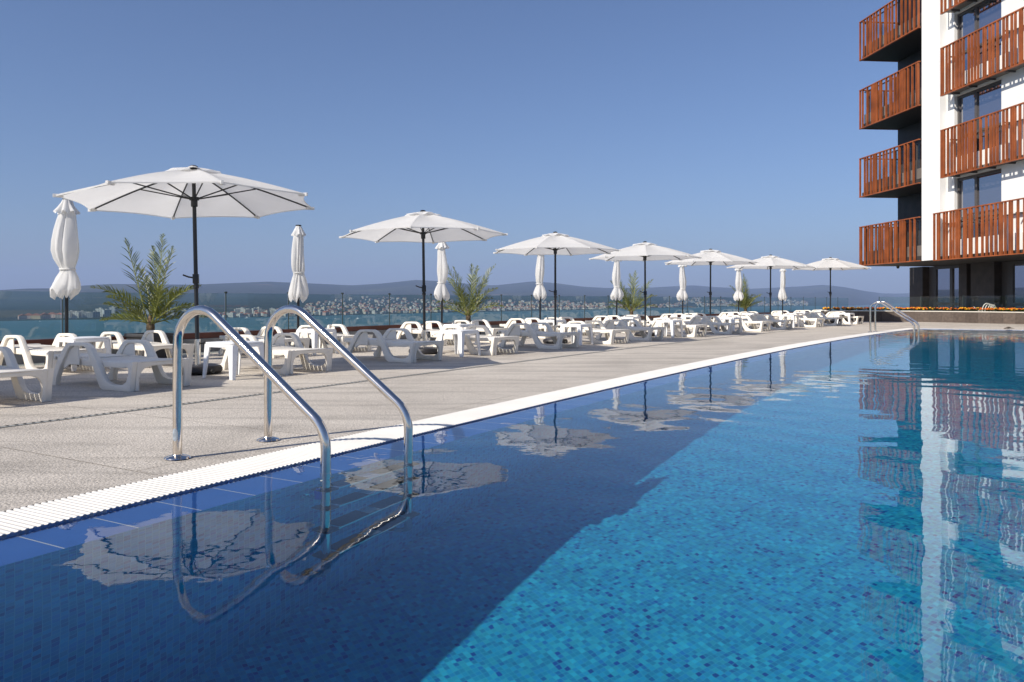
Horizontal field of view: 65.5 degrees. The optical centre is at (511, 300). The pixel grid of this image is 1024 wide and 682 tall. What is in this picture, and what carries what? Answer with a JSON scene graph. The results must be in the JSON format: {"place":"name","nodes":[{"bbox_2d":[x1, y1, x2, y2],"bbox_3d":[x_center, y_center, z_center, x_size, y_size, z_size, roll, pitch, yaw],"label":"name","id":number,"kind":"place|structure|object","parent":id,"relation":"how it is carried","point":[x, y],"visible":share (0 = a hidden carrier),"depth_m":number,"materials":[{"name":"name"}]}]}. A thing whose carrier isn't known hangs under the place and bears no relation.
{"place":"outdoors","nodes":[
{"label":"outdoors","id":0,"kind":"place"},
{"bbox_2d":[0,280,909,320],"bbox_3d":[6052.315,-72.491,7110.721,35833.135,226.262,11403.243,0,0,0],"label":"hills","id":1,"kind":"structure","parent":0,"point":[14,303],"depth_m":5029.78,"materials":[{"name":"green plant"}]},
{"bbox_2d":[18,314,26,318],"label":"hotel","id":2,"kind":"structure","parent":1,"relation":"on","point":[22,316],"depth_m":1627.48,"materials":[{"name":"ceramic"}]},
{"bbox_2d":[30,313,42,318],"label":"hotel","id":3,"kind":"structure","parent":1,"relation":"on","point":[36,316],"depth_m":1648.28,"materials":[{"name":"ceramic"}]},
{"bbox_2d":[41,313,50,317],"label":"hotel","id":4,"kind":"structure","parent":1,"relation":"on","point":[45,315],"depth_m":1692.19,"materials":[{"name":"ceramic"}]},
{"bbox_2d":[55,313,63,317],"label":"hotel","id":5,"kind":"structure","parent":1,"relation":"on","point":[58,315],"depth_m":1709.67,"materials":[{"name":"ceramic"}]},
{"bbox_2d":[72,311,80,317],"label":"hotel","id":6,"kind":"structure","parent":1,"relation":"on","point":[76,314],"depth_m":1728.68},
{"bbox_2d":[82,312,92,317],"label":"hotel","id":7,"kind":"structure","parent":1,"relation":"on","point":[87,315],"depth_m":1742.29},
{"bbox_2d":[90,311,99,317],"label":"hotel","id":8,"kind":"structure","parent":1,"relation":"on","point":[96,314],"depth_m":1753.94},
{"bbox_2d":[95,308,105,316],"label":"hotel","id":9,"kind":"structure","parent":1,"relation":"on","point":[100,310],"depth_m":1811.37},
{"bbox_2d":[103,309,111,316],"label":"hotel","id":10,"kind":"structure","parent":1,"relation":"on","point":[107,313],"depth_m":1769.59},
{"bbox_2d":[109,306,115,315],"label":"hotel","id":11,"kind":"structure","parent":1,"relation":"on","point":[112,309],"depth_m":1804.02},
{"bbox_2d":[228,312,234,316],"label":"house","id":12,"kind":"structure","parent":1,"relation":"on","point":[230,314],"depth_m":1843.48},
{"bbox_2d":[244,309,251,313],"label":"hotel","id":13,"kind":"structure","parent":1,"relation":"on","point":[248,311],"depth_m":2005.04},
{"bbox_2d":[303,296,808,311],"bbox_3d":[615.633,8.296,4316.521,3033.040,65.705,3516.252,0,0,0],"label":"town","id":14,"kind":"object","parent":1,"relation":"on","point":[603,305],"visible":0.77,"depth_m":3593.93,"materials":[{"name":"ceramic"}]},
{"bbox_2d":[0,0,932,293],"label":"sky","id":15,"kind":"structure","parent":0,"point":[731,127],"materials":[{"name":"blue"}]},
{"bbox_2d":[0,304,1007,340],"bbox_3d":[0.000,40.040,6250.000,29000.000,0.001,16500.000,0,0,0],"label":"sea","id":16,"kind":"structure","parent":0,"point":[43,329],"depth_m":1562.66,"materials":[{"name":"liquid"}]},
{"bbox_2d":[0,329,1023,681],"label":"pool water","id":17,"kind":"structure","parent":0,"point":[844,511],"depth_m":2.71,"materials":[{"name":"blue liquid"}]},
{"bbox_2d":[0,319,1023,510],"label":"terrace","id":18,"kind":"structure","parent":0,"point":[40,462],"depth_m":6.73,"materials":[{"name":"beige tile"}]},
{"bbox_2d":[0,346,53,401],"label":"sun lounger","id":19,"kind":"object","parent":18,"relation":"on","point":[16,373],"visible":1,"depth_m":6.61,"materials":[{"name":"white plastic"}]},
{"bbox_2d":[0,333,105,370],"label":"sun lounger","id":20,"kind":"object","parent":18,"relation":"on","point":[26,350],"visible":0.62,"depth_m":9.26,"materials":[{"name":"white plastic"}]},
{"bbox_2d":[44,198,80,365],"bbox_3d":[-5.733,-0.237,10.250,0.495,2.153,0.492,0,0,-20],"label":"closed parasol","id":21,"kind":"object","parent":18,"relation":"on","point":[65,250],"visible":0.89,"depth_m":10.16,"materials":[{"name":"white fabric"}]},
{"bbox_2d":[55,336,110,370],"bbox_3d":[-5.220,0.646,9.700,0.480,0.388,0.474,0,0,36],"label":"side table","id":22,"kind":"object","parent":18,"relation":"on","point":[93,340],"visible":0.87,"depth_m":9.62,"materials":[{"name":"plastic"}]},
{"bbox_2d":[52,340,192,391],"bbox_3d":[-3.888,0.624,7.867,1.393,0.432,0.660,0,0,30],"label":"sun lounger","id":23,"kind":"object","parent":18,"relation":"on","point":[124,356],"visible":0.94,"depth_m":7.72,"materials":[{"name":"white plastic"}]},
{"bbox_2d":[96,330,193,367],"bbox_3d":[-4.884,0.624,10.460,1.393,0.432,0.660,0,0,33],"label":"sun lounger","id":24,"kind":"object","parent":18,"relation":"on","point":[165,344],"visible":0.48,"depth_m":10.35,"materials":[{"name":"white plastic"}]},
{"bbox_2d":[124,333,173,357],"bbox_3d":[-5.242,0.660,11.550,0.514,0.360,0.514,0,0,34],"label":"plant pot","id":25,"kind":"object","parent":18,"relation":"on","point":[160,353],"visible":0.41,"depth_m":11.44,"materials":[{"name":"plastic"}]},
{"bbox_2d":[90,233,206,333],"bbox_3d":[-5.235,-0.233,11.543,1.574,1.497,1.172,0,0,-27],"label":"potted palm","id":26,"kind":"object","parent":25,"relation":"in","point":[156,308],"visible":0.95,"depth_m":11.55,"materials":[{"name":"green plant"}]},
{"bbox_2d":[53,165,314,374],"bbox_3d":[-3.626,-0.357,9.131,2.618,2.396,2.618,-2,-2,-10],"label":"open parasol","id":27,"kind":"object","parent":18,"relation":"on","point":[194,192],"visible":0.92,"depth_m":9.41,"materials":[{"name":"white fabric"}]},
{"bbox_2d":[202,341,263,379],"bbox_3d":[-3.010,0.646,8.650,0.480,0.388,0.474,0,0,30],"label":"side table","id":28,"kind":"object","parent":18,"relation":"on","point":[234,355],"visible":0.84,"depth_m":8.53,"materials":[{"name":"plastic"}]},
{"bbox_2d":[218,326,309,357],"bbox_3d":[-3.794,0.624,12.082,1.393,0.432,0.660,0,0,33],"label":"sun lounger","id":29,"kind":"object","parent":18,"relation":"on","point":[260,337],"visible":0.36,"depth_m":11.98,"materials":[{"name":"white plastic"}]},
{"bbox_2d":[220,333,332,374],"bbox_3d":[-2.865,0.624,9.570,1.393,0.432,0.660,0,0,36],"label":"sun lounger","id":30,"kind":"object","parent":18,"relation":"on","point":[289,353],"visible":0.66,"depth_m":9.41,"materials":[{"name":"white plastic"}]},
{"bbox_2d":[164,305,412,483],"bbox_3d":[-1.170,1.097,4.236,1.162,2.139,0.766,0,0,30],"label":"pool ladder","id":31,"kind":"object","parent":18,"relation":"attached to","point":[290,393],"visible":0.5,"depth_m":4.20,"materials":[{"name":"metal"}]},
{"bbox_2d":[288,225,311,347],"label":"closed parasol","id":32,"kind":"object","parent":18,"relation":"on","point":[298,290],"visible":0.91,"depth_m":13.24,"materials":[{"name":"white fabric"}]},
{"bbox_2d":[296,328,337,354],"bbox_3d":[-3.070,0.646,12.500,0.479,0.388,0.474,0,0,37],"label":"side table","id":33,"kind":"object","parent":18,"relation":"on","point":[316,338],"visible":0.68,"depth_m":12.35,"materials":[{"name":"plastic"}]},
{"bbox_2d":[291,324,372,352],"bbox_3d":[-3.037,0.624,13.188,1.393,0.432,0.660,0,0,35],"label":"sun lounger","id":34,"kind":"object","parent":18,"relation":"on","point":[345,334],"visible":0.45,"depth_m":13.07,"materials":[{"name":"white plastic"}]},
{"bbox_2d":[2,315,756,364],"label":"wall","id":35,"kind":"structure","parent":18,"relation":"on","point":[35,359],"depth_m":13.05,"materials":[{"name":"concrete"}]},
{"bbox_2d":[0,291,837,344],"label":"glass railing","id":36,"kind":"object","parent":35,"relation":"on","point":[192,335],"visible":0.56,"depth_m":16.30,"materials":[{"name":"grey"}]},
{"bbox_2d":[344,328,443,362],"bbox_3d":[-1.702,0.624,11.230,1.393,0.432,0.660,0,0,33],"label":"sun lounger","id":37,"kind":"object","parent":18,"relation":"on","point":[384,341],"visible":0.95,"depth_m":11.07,"materials":[{"name":"white plastic"}]},
{"bbox_2d":[0,330,792,427],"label":"slot drain","id":38,"kind":"object","parent":18,"relation":"on","point":[311,387],"visible":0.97,"depth_m":7.21,"materials":[{"name":"black metal"}]},
{"bbox_2d":[339,210,507,353],"bbox_3d":[-1.385,-0.289,12.512,2.468,2.258,2.468,-1,-1,-21],"label":"open parasol","id":39,"kind":"object","parent":18,"relation":"on","point":[423,227],"visible":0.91,"depth_m":12.50,"materials":[{"name":"white fabric"}]},
{"bbox_2d":[396,321,465,345],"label":"sun lounger","id":40,"kind":"object","parent":18,"relation":"on","point":[418,330],"visible":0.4,"depth_m":15.17,"materials":[{"name":"white plastic"}]},
{"bbox_2d":[430,242,449,340],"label":"closed parasol","id":41,"kind":"object","parent":18,"relation":"on","point":[441,292],"visible":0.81,"depth_m":16.11,"materials":[{"name":"white fabric"}]},
{"bbox_2d":[437,329,480,356],"bbox_3d":[-0.800,0.646,12.050,0.480,0.388,0.474,0,0,34],"label":"side table","id":42,"kind":"object","parent":18,"relation":"on","point":[459,337],"visible":0.95,"depth_m":11.94,"materials":[{"name":"plastic"}]},
{"bbox_2d":[443,324,476,344],"bbox_3d":[-0.990,0.646,15.000,0.480,0.388,0.474,0,0,40],"label":"side table","id":43,"kind":"object","parent":18,"relation":"on","point":[461,325],"visible":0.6,"depth_m":14.84,"materials":[{"name":"plastic"}]},
{"bbox_2d":[453,321,483,334],"bbox_3d":[-1.008,0.660,18.350,0.514,0.360,0.514,0,0,36],"label":"plant pot","id":44,"kind":"object","parent":18,"relation":"on","point":[480,322],"visible":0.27,"depth_m":18.31,"materials":[{"name":"plastic"}]},
{"bbox_2d":[435,263,504,320],"bbox_3d":[-0.989,-0.182,18.324,1.607,1.395,1.564,0,0,-10],"label":"potted palm","id":45,"kind":"object","parent":44,"relation":"in","point":[461,294],"visible":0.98,"depth_m":18.36,"materials":[{"name":"green plant"}]},
{"bbox_2d":[431,325,519,354],"bbox_3d":[-0.627,0.624,12.733,1.393,0.432,0.660,0,0,36],"label":"sun lounger","id":46,"kind":"object","parent":18,"relation":"on","point":[495,348],"visible":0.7,"depth_m":12.52,"materials":[{"name":"white plastic"}]},
{"bbox_2d":[448,319,510,341],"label":"sun lounger","id":47,"kind":"object","parent":18,"relation":"on","point":[494,331],"visible":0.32,"depth_m":16.27,"materials":[{"name":"white plastic"}]},
{"bbox_2d":[0,328,1010,536],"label":"overflow grating","id":48,"kind":"object","parent":18,"relation":"in","point":[50,512],"visible":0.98,"depth_m":4.17,"materials":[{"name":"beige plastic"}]},
{"bbox_2d":[500,318,560,338],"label":"sun lounger","id":49,"kind":"object","parent":18,"relation":"on","point":[522,327],"visible":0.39,"depth_m":17.94,"materials":[{"name":"white plastic"}]},
{"bbox_2d":[498,322,579,348],"bbox_3d":[0.453,0.624,14.217,1.393,0.432,0.660,0,0,35],"label":"sun lounger","id":50,"kind":"object","parent":18,"relation":"on","point":[533,331],"visible":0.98,"depth_m":14.07,"materials":[{"name":"white plastic"}]},
{"bbox_2d":[533,255,546,319],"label":"closed parasol","id":51,"kind":"object","parent":18,"relation":"on","point":[539,292],"visible":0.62,"depth_m":18.82,"materials":[{"name":"white fabric"}]},
{"bbox_2d":[539,320,566,336],"bbox_3d":[0.940,0.646,18.200,0.480,0.388,0.474,0,0,37],"label":"side table","id":52,"kind":"object","parent":18,"relation":"on","point":[551,322],"visible":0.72,"depth_m":18.10,"materials":[{"name":"plastic"}]},
{"bbox_2d":[493,231,620,343],"bbox_3d":[0.844,-0.249,15.529,2.380,2.178,2.380,0,0,-4],"label":"open parasol","id":53,"kind":"object","parent":18,"relation":"on","point":[555,243],"visible":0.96,"depth_m":15.36,"materials":[{"name":"white fabric"}]},
{"bbox_2d":[535,317,595,335],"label":"sun lounger","id":54,"kind":"object","parent":18,"relation":"on","point":[561,318],"visible":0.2,"depth_m":19.07,"materials":[{"name":"white plastic"}]},
{"bbox_2d":[560,324,592,344],"bbox_3d":[1.220,0.646,15.070,0.480,0.388,0.474,0,0,36],"label":"side table","id":55,"kind":"object","parent":18,"relation":"on","point":[578,326],"visible":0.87,"depth_m":14.98,"materials":[{"name":"plastic"}]},
{"bbox_2d":[557,320,629,343],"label":"sun lounger","id":56,"kind":"object","parent":18,"relation":"on","point":[610,336],"visible":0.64,"depth_m":15.49,"materials":[{"name":"white plastic"}]},
{"bbox_2d":[610,261,623,318],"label":"closed parasol","id":57,"kind":"object","parent":18,"relation":"on","point":[617,292],"visible":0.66,"depth_m":21.81,"materials":[{"name":"white fabric"}]},
{"bbox_2d":[592,315,641,332],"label":"sun lounger","id":58,"kind":"object","parent":18,"relation":"on","point":[608,317],"visible":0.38,"depth_m":20.91,"materials":[{"name":"white plastic"}]},
{"bbox_2d":[594,319,664,340],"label":"sun lounger","id":59,"kind":"object","parent":18,"relation":"on","point":[621,324],"visible":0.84,"depth_m":16.73,"materials":[{"name":"white plastic"}]},
{"bbox_2d":[621,317,641,325],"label":"side table","id":60,"kind":"object","parent":18,"relation":"on","point":[639,318],"visible":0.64,"depth_m":21.43,"materials":[{"name":"plastic"}]},
{"bbox_2d":[623,314,662,330],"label":"sun lounger","id":61,"kind":"object","parent":18,"relation":"on","point":[647,320],"visible":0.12,"depth_m":22.10,"materials":[{"name":"white plastic"}]},
{"bbox_2d":[589,241,701,336],"bbox_3d":[3.104,-0.266,18.564,2.418,2.213,2.418,0,0,-15],"label":"open parasol","id":62,"kind":"object","parent":18,"relation":"on","point":[644,251],"visible":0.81,"depth_m":18.39,"materials":[{"name":"white fabric"}]},
{"bbox_2d":[655,320,682,337],"bbox_3d":[3.570,0.646,18.100,0.480,0.388,0.474,0,0,41],"label":"side table","id":63,"kind":"object","parent":18,"relation":"on","point":[671,322],"visible":0.99,"depth_m":18.04,"materials":[{"name":"plastic"}]},
{"bbox_2d":[643,317,707,336],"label":"sun lounger","id":64,"kind":"object","parent":18,"relation":"on","point":[689,333],"visible":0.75,"depth_m":18.45,"materials":[{"name":"white plastic"}]},
{"bbox_2d":[654,313,700,328],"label":"sun lounger","id":65,"kind":"object","parent":18,"relation":"on","point":[672,315],"visible":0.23,"depth_m":23.91,"materials":[{"name":"white plastic"}]},
{"bbox_2d":[676,265,687,318],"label":"closed parasol","id":66,"kind":"object","parent":18,"relation":"on","point":[682,294],"visible":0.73,"depth_m":24.72,"materials":[{"name":"white fabric"}]},
{"bbox_2d":[681,315,700,327],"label":"side table","id":67,"kind":"object","parent":18,"relation":"on","point":[687,316],"visible":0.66,"depth_m":23.56,"materials":[{"name":"plastic"}]},
{"bbox_2d":[679,313,722,326],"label":"sun lounger","id":68,"kind":"object","parent":18,"relation":"on","point":[703,314],"visible":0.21,"depth_m":25.02,"materials":[{"name":"white plastic"}]},
{"bbox_2d":[665,249,758,330],"bbox_3d":[5.471,-0.289,21.959,2.468,2.259,2.468,0,0,-33],"label":"open parasol","id":69,"kind":"object","parent":18,"relation":"on","point":[710,257],"visible":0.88,"depth_m":21.70,"materials":[{"name":"white fabric"}]},
{"bbox_2d":[683,316,741,333],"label":"sun lounger","id":70,"kind":"object","parent":18,"relation":"on","point":[694,320],"visible":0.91,"depth_m":20.11,"materials":[{"name":"white plastic"}]},
{"bbox_2d":[718,317,741,331],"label":"side table","id":71,"kind":"object","parent":18,"relation":"on","point":[732,319],"visible":0.7,"depth_m":20.78,"materials":[{"name":"plastic"}]},
{"bbox_2d":[713,312,756,324],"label":"sun lounger","id":72,"kind":"object","parent":18,"relation":"on","point":[724,314],"visible":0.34,"depth_m":27.18,"materials":[{"name":"white plastic"}]},
{"bbox_2d":[733,269,743,314],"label":"closed parasol","id":73,"kind":"object","parent":18,"relation":"on","point":[738,294],"visible":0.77,"depth_m":27.53,"materials":[{"name":"white fabric"}]},
{"bbox_2d":[715,315,771,331],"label":"sun lounger","id":74,"kind":"object","parent":18,"relation":"on","point":[753,325],"visible":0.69,"depth_m":21.57,"materials":[{"name":"white plastic"}]},
{"bbox_2d":[742,313,759,323],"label":"side table","id":75,"kind":"object","parent":18,"relation":"on","point":[748,314],"visible":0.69,"depth_m":27.25,"materials":[{"name":"plastic"}]},
{"bbox_2d":[740,311,774,322],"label":"sun lounger","id":76,"kind":"object","parent":18,"relation":"on","point":[767,317],"visible":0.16,"depth_m":28.28,"materials":[{"name":"white plastic"}]},
{"bbox_2d":[742,314,792,329],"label":"sun lounger","id":77,"kind":"object","parent":18,"relation":"on","point":[760,317],"visible":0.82,"depth_m":23.04,"materials":[{"name":"white plastic"}]},
{"bbox_2d":[727,255,815,326],"bbox_3d":[8.179,-0.301,25.201,2.493,2.282,2.493,0,0,-9],"label":"open parasol","id":78,"kind":"object","parent":18,"relation":"on","point":[770,262],"visible":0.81,"depth_m":24.96,"materials":[{"name":"white fabric"}]},
{"bbox_2d":[778,269,786,322],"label":"closed parasol","id":79,"kind":"object","parent":18,"relation":"on","point":[782,295],"visible":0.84,"depth_m":29.91,"materials":[{"name":"white fabric"}]},
{"bbox_2d":[764,311,803,321],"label":"sun lounger","id":80,"kind":"object","parent":18,"relation":"on","point":[776,313],"visible":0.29,"depth_m":30.55,"materials":[{"name":"white plastic"}]},
{"bbox_2d":[779,314,799,327],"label":"side table","id":81,"kind":"object","parent":18,"relation":"on","point":[792,317],"visible":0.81,"depth_m":24.63,"materials":[{"name":"plastic"}]},
{"bbox_2d":[775,313,824,326],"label":"sun lounger","id":82,"kind":"object","parent":18,"relation":"on","point":[809,323],"visible":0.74,"depth_m":25.02,"materials":[{"name":"white plastic"}]},
{"bbox_2d":[794,310,821,320],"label":"sun lounger","id":83,"kind":"object","parent":18,"relation":"on","point":[804,311],"visible":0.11,"depth_m":32.25,"materials":[{"name":"white plastic"}]},
{"bbox_2d":[797,312,842,325],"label":"sun lounger","id":84,"kind":"object","parent":18,"relation":"on","point":[815,315],"visible":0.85,"depth_m":26.46,"materials":[{"name":"white plastic"}]},
{"bbox_2d":[792,257,870,322],"bbox_3d":[11.683,-0.370,29.222,2.643,2.419,2.643,0,0,-27],"label":"open parasol","id":85,"kind":"object","parent":18,"relation":"on","point":[830,263],"visible":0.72,"depth_m":28.85,"materials":[{"name":"white fabric"}]},
{"bbox_2d":[819,311,863,323],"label":"sun lounger","id":86,"kind":"object","parent":18,"relation":"on","point":[833,314],"visible":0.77,"depth_m":28.11,"materials":[{"name":"white plastic"}]},
{"bbox_2d":[837,313,854,323],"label":"side table","id":87,"kind":"object","parent":18,"relation":"on","point":[849,316],"visible":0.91,"depth_m":27.79,"materials":[{"name":"plastic"}]},
{"bbox_2d":[869,301,919,333],"bbox_3d":[9.893,1.097,20.632,1.162,2.139,0.598,0,0,38],"label":"pool ladder","id":88,"kind":"object","parent":18,"relation":"attached to","point":[899,314],"visible":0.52,"depth_m":20.70,"materials":[{"name":"metal"}]},
{"bbox_2d":[821,310,1023,323],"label":"planter","id":89,"kind":"object","parent":18,"relation":"on","point":[994,317],"visible":0.76,"depth_m":29.92,"materials":[{"name":"concrete"}]},
{"bbox_2d":[822,307,1023,311],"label":"marigolds","id":90,"kind":"object","parent":89,"relation":"on","point":[936,308],"visible":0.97,"depth_m":30.53,"materials":[{"name":"orange plant"}]},
{"bbox_2d":[974,303,996,311],"bbox_3d":[17.451,0.275,29.345,0.900,0.334,0.118,0,0,0],"label":"garden hose","id":91,"kind":"object","parent":89,"relation":"on","point":[992,306],"visible":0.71,"depth_m":29.32,"materials":[{"name":"white plastic"}]},
{"bbox_2d":[859,0,1023,311],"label":"apartment building","id":92,"kind":"structure","parent":18,"relation":"on","point":[952,112],"depth_m":30.25,"materials":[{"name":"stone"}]},
{"bbox_2d":[929,265,958,310],"bbox_3d":[19.114,-0.335,34.965,0.080,2.350,2.507,0,0,-5],"label":"window","id":93,"kind":"structure","parent":92,"relation":"in","point":[943,280],"depth_m":35.17,"materials":[{"name":"grey"}]},
{"bbox_2d":[955,166,1000,238],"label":"window","id":94,"kind":"structure","parent":92,"relation":"in","point":[983,187],"depth_m":28.60,"materials":[{"name":"grey"}]},
{"bbox_2d":[955,76,1000,155],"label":"window","id":95,"kind":"structure","parent":92,"relation":"in","point":[972,103],"depth_m":28.57,"materials":[{"name":"grey"}]},
{"bbox_2d":[955,0,1000,70],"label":"window","id":96,"kind":"structure","parent":92,"relation":"in","point":[976,15],"depth_m":28.68,"materials":[{"name":"grey"}]},
{"bbox_2d":[1002,261,1023,311],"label":"window","id":97,"kind":"structure","parent":92,"relation":"in","point":[1012,271],"depth_m":30.94,"materials":[{"name":"grey"}]},
{"bbox_2d":[920,295,1006,311],"bbox_3d":[20.844,0.320,24.518,0.983,1.040,19.249,0,0,-37],"label":"glass screen","id":98,"kind":"object","parent":18,"relation":"on","point":[963,302],"visible":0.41,"depth_m":30.27,"materials":[{"name":"grey"}]},
{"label":"pool edge shelf","id":99,"kind":"structure","parent":0,"visible":0},
{"bbox_2d":[0,329,977,537],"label":"pool rim","id":100,"kind":"object","parent":99,"relation":"on","point":[30,529],"visible":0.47,"depth_m":4.08,"materials":[{"name":"blue"}]},
{"bbox_3d":[3.780,0.660,25.200,0.514,0.360,0.514,0,0,39],"label":"plant pot","id":101,"kind":"object","parent":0,"visible":0},
{"bbox_2d":[606,270,656,314],"bbox_3d":[3.798,-0.217,25.170,1.634,1.464,1.529,0,0,0],"label":"potted palm","id":102,"kind":"object","parent":101,"relation":"in","point":[636,304],"visible":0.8,"depth_m":25.20,"materials":[{"name":"green plant"}]},
{"bbox_3d":[9.088,0.660,31.000,0.514,0.360,0.514,0,0,41],"label":"plant pot","id":103,"kind":"object","parent":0,"visible":0},
{"bbox_2d":[730,274,761,311],"bbox_3d":[9.098,-0.271,30.998,1.653,1.572,1.231,0,0,-62],"label":"potted palm","id":104,"kind":"object","parent":103,"relation":"in","point":[744,303],"visible":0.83,"depth_m":30.98,"materials":[{"name":"green plant"}]}
]}

